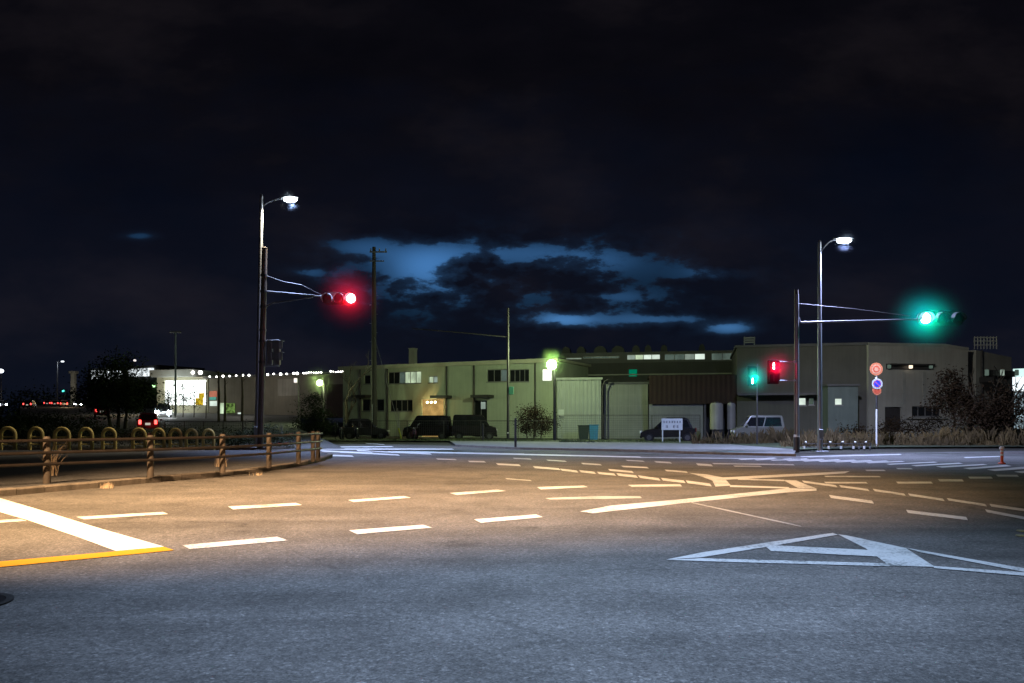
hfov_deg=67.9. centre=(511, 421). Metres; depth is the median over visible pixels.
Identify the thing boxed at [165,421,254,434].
wire fence
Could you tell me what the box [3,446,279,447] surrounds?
planting soil
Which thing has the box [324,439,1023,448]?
verge
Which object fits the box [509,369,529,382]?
window
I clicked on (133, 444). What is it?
hoop barrier
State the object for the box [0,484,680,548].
lane dash marking
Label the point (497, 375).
window
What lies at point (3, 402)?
car
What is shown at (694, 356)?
window
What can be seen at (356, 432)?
scooter
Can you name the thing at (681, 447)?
sidewalk
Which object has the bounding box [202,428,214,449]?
hoop barrier
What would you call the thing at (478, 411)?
door
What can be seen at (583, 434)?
bin
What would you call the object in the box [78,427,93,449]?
hoop barrier
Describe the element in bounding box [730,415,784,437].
parked car
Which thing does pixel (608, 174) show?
sky
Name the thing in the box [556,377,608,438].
shed
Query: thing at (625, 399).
shed
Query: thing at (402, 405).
window
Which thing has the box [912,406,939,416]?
window
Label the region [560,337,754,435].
factory building
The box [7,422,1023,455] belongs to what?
ground
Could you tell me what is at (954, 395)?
evergreen tree
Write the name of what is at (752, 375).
pedestrian signal
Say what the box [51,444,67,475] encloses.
weed tuft
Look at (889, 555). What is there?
triangle marking
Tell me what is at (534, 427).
shrub
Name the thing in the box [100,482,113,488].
weed tuft
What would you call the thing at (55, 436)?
hoop barrier
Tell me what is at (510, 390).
traffic signal
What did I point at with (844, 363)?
warehouse
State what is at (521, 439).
short grass
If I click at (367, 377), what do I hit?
window
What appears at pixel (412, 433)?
scooter
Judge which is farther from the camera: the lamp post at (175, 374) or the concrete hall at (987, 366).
the lamp post at (175, 374)
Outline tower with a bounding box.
[68,371,78,404]
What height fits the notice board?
1.585 m
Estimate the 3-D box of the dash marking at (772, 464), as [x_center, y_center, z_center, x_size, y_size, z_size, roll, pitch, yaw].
[8.822,1.440,24.998,23.650,0.001,14.448,0,0,0]
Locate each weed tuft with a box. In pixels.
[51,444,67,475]
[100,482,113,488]
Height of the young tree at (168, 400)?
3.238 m
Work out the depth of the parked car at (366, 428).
64.73 m
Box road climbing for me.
[2,403,343,448]
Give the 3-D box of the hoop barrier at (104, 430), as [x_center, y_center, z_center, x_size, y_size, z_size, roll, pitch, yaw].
[-19.514,0.839,36.800,0.756,1.182,0.170,0,0,0]
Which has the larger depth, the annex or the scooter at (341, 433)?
the scooter at (341, 433)
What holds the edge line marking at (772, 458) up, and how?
on the road
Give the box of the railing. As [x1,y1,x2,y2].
[802,441,871,449]
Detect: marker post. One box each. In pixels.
[482,424,483,440]
[514,418,516,446]
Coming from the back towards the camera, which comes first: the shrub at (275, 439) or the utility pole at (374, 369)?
the utility pole at (374, 369)
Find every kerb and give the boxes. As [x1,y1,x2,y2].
[0,450,332,496]
[455,444,795,455]
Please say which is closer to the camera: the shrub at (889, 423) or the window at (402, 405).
the shrub at (889, 423)
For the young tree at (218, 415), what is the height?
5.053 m
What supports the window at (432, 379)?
in the factory building at (451, 389)
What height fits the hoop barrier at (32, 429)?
1.218 m
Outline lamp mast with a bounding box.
[0,369,3,407]
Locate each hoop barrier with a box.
[0,426,16,449]
[28,426,43,449]
[53,427,70,449]
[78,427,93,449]
[101,427,116,449]
[131,427,146,448]
[152,428,165,447]
[169,428,181,447]
[185,428,197,449]
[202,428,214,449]
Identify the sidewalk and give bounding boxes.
[0,450,325,487]
[451,441,794,453]
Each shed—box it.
[203,371,342,417]
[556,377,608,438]
[604,382,648,437]
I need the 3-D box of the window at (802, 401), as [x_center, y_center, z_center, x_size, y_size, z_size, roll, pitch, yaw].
[23.452,-1.620,61.415,0.690,0.712,0.190,0,0,14]
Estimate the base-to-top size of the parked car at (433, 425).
2.034 m
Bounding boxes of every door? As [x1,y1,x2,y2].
[326,384,342,416]
[475,400,486,436]
[885,407,899,431]
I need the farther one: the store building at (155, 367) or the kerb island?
the store building at (155, 367)
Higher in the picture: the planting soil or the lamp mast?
the lamp mast
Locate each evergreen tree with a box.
[52,345,173,428]
[916,364,986,427]
[942,362,1023,440]
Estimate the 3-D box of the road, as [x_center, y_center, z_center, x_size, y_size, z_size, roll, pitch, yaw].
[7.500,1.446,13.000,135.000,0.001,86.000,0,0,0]
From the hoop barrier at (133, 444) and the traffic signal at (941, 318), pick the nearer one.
the traffic signal at (941, 318)
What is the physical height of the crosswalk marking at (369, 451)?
0.001 m
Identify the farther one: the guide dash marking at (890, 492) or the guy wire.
the guy wire
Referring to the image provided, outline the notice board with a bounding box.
[661,418,682,441]
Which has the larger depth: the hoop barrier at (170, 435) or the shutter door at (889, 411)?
the shutter door at (889, 411)
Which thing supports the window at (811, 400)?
in the warehouse
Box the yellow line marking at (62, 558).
[0,547,171,566]
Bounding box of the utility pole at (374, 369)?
[370,247,386,438]
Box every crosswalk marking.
[320,443,641,457]
[739,458,1023,472]
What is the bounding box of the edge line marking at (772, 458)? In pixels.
[642,454,900,459]
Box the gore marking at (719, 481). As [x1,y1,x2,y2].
[581,471,848,512]
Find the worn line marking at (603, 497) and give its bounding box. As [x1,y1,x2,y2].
[506,478,800,526]
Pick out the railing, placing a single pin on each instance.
(853, 447)
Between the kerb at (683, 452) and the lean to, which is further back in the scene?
the lean to
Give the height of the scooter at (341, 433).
1.318 m
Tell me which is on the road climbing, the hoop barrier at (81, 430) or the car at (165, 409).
the car at (165, 409)
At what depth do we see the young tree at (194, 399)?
83.97 m
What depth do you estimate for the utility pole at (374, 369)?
65.83 m
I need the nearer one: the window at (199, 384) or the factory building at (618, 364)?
the factory building at (618, 364)
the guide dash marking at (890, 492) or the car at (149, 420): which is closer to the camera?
the guide dash marking at (890, 492)
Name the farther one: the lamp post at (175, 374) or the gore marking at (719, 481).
the lamp post at (175, 374)
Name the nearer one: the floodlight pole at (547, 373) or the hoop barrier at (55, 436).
the hoop barrier at (55, 436)
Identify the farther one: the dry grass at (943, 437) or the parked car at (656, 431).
the parked car at (656, 431)
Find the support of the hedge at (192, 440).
on the planting soil
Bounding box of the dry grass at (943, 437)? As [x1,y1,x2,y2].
[690,424,1023,446]
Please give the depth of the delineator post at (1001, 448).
26.26 m
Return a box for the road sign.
[870,363,882,447]
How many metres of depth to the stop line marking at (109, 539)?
10.28 m
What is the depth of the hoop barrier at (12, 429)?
36.34 m
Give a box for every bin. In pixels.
[577,425,589,439]
[589,425,598,439]
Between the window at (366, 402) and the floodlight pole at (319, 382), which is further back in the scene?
the window at (366, 402)
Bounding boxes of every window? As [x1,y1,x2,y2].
[165,380,205,404]
[361,399,383,411]
[363,375,370,384]
[388,371,421,384]
[391,400,412,411]
[428,376,436,383]
[486,369,506,382]
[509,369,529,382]
[583,356,618,358]
[627,354,659,359]
[665,353,704,359]
[711,353,731,359]
[799,398,806,405]
[808,398,814,405]
[834,398,842,405]
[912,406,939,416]
[1014,392,1023,428]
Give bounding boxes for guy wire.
[374,337,401,437]
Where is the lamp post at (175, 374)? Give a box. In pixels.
[170,331,180,415]
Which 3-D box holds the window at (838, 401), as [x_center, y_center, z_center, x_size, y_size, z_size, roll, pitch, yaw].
[24.672,-1.502,57.428,0.645,0.619,0.190,0,0,8]
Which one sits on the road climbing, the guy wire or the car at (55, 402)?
the car at (55, 402)
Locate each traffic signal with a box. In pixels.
[257,247,356,447]
[412,308,513,438]
[767,290,966,452]
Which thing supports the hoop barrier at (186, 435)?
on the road
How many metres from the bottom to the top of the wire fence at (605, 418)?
1.972 m
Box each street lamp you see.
[56,361,63,399]
[254,194,298,444]
[294,377,298,419]
[811,236,852,451]
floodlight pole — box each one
[317,380,324,420]
[542,360,555,439]
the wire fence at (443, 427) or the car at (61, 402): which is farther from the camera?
the car at (61, 402)
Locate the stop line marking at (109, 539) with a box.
[0,498,163,550]
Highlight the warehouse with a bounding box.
[730,342,867,436]
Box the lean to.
[647,375,736,438]
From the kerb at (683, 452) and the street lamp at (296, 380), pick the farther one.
the street lamp at (296, 380)
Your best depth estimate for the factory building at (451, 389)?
72.53 m
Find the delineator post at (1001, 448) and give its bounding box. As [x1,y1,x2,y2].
[998,446,1005,463]
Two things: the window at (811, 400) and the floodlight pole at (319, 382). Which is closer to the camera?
the window at (811, 400)
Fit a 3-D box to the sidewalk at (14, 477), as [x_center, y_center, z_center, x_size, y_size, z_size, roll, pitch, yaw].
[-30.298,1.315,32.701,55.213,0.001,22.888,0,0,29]
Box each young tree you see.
[158,388,177,416]
[173,381,192,416]
[185,382,202,416]
[203,382,207,418]
[216,370,220,420]
[221,373,227,420]
[240,371,246,420]
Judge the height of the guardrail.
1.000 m
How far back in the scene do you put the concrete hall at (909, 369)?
60.61 m
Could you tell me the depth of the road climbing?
71.18 m
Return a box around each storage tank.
[710,402,722,439]
[727,402,734,437]
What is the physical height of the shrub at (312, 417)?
4.380 m
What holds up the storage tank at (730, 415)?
on the ground at (832, 451)
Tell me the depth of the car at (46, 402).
198.51 m
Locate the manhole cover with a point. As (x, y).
(7, 598)
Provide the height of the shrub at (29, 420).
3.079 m
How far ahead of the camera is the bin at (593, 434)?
62.67 m
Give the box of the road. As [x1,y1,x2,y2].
[0,443,1023,682]
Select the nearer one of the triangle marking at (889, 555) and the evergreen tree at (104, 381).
the triangle marking at (889, 555)
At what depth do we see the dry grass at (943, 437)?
44.97 m
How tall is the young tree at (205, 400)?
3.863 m
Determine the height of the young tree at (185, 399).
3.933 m
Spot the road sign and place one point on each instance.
(876, 369)
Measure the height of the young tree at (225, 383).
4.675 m
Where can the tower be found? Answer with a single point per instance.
(73, 376)
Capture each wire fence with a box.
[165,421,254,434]
[307,420,552,438]
[557,415,687,438]
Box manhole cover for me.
[0,593,13,603]
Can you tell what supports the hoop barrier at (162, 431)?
on the road
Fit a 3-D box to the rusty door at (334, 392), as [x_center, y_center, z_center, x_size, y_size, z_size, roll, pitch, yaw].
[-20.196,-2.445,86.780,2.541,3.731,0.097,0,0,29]
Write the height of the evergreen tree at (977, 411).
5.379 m
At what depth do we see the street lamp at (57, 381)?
189.88 m
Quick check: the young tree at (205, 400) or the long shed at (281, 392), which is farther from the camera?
the long shed at (281, 392)
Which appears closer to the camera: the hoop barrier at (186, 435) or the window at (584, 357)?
the hoop barrier at (186, 435)
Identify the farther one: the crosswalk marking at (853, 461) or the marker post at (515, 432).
the marker post at (515, 432)
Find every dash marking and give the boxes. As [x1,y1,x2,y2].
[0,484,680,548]
[436,456,1018,483]
[533,466,1023,519]
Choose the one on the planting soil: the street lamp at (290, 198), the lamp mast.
the street lamp at (290, 198)
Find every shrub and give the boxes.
[0,402,109,435]
[225,419,307,448]
[284,391,344,438]
[510,400,563,437]
[837,412,962,437]
[1012,387,1023,427]
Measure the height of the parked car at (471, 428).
2.084 m
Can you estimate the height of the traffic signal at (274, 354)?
10.332 m
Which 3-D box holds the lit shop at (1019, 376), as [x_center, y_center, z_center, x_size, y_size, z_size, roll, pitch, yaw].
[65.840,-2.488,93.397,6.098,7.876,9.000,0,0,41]
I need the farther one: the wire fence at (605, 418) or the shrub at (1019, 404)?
the shrub at (1019, 404)
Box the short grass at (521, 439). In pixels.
[332,437,699,441]
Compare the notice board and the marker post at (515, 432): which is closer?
the marker post at (515, 432)
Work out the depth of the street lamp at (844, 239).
36.62 m
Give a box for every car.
[0,400,7,407]
[22,400,37,407]
[43,400,50,405]
[51,400,59,405]
[59,400,67,406]
[94,404,109,416]
[136,413,161,431]
[154,404,172,416]
[342,418,389,438]
[402,415,451,438]
[451,415,497,438]
[639,418,696,440]
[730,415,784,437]
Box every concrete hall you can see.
[867,342,968,438]
[968,336,1018,436]
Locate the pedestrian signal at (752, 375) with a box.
[747,364,757,443]
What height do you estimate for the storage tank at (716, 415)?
2.975 m
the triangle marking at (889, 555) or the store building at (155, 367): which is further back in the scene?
the store building at (155, 367)
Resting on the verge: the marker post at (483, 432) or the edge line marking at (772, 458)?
the marker post at (483, 432)
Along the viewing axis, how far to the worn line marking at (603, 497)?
14.31 m
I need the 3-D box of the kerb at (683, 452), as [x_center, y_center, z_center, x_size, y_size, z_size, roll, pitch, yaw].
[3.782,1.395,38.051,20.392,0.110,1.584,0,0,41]
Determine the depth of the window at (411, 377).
75.28 m
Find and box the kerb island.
[3,445,295,449]
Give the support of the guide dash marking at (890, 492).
on the road
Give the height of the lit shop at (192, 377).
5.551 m
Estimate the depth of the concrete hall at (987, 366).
63.54 m
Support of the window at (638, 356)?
in the factory building at (618, 364)
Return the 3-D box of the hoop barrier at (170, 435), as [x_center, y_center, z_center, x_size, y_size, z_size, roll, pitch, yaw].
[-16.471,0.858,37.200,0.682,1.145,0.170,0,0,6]
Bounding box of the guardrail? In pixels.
[0,431,322,483]
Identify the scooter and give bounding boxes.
[336,424,346,438]
[352,424,361,438]
[409,424,418,438]
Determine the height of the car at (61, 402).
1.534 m
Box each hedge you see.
[0,419,136,447]
[122,420,252,446]
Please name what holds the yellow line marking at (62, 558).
on the road
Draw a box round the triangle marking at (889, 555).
[671,533,1023,575]
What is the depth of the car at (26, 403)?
148.55 m
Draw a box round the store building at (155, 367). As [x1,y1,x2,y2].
[88,365,204,408]
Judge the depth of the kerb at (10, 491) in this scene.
17.91 m
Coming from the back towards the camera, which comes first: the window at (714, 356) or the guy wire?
the window at (714, 356)
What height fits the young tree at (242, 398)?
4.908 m
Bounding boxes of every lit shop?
[149,369,238,412]
[1012,368,1023,433]
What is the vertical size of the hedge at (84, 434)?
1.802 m
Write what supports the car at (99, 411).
on the road climbing
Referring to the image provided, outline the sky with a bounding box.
[0,0,1023,421]
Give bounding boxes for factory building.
[338,348,590,437]
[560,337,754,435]
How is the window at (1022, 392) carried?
in the lit shop at (1019, 376)

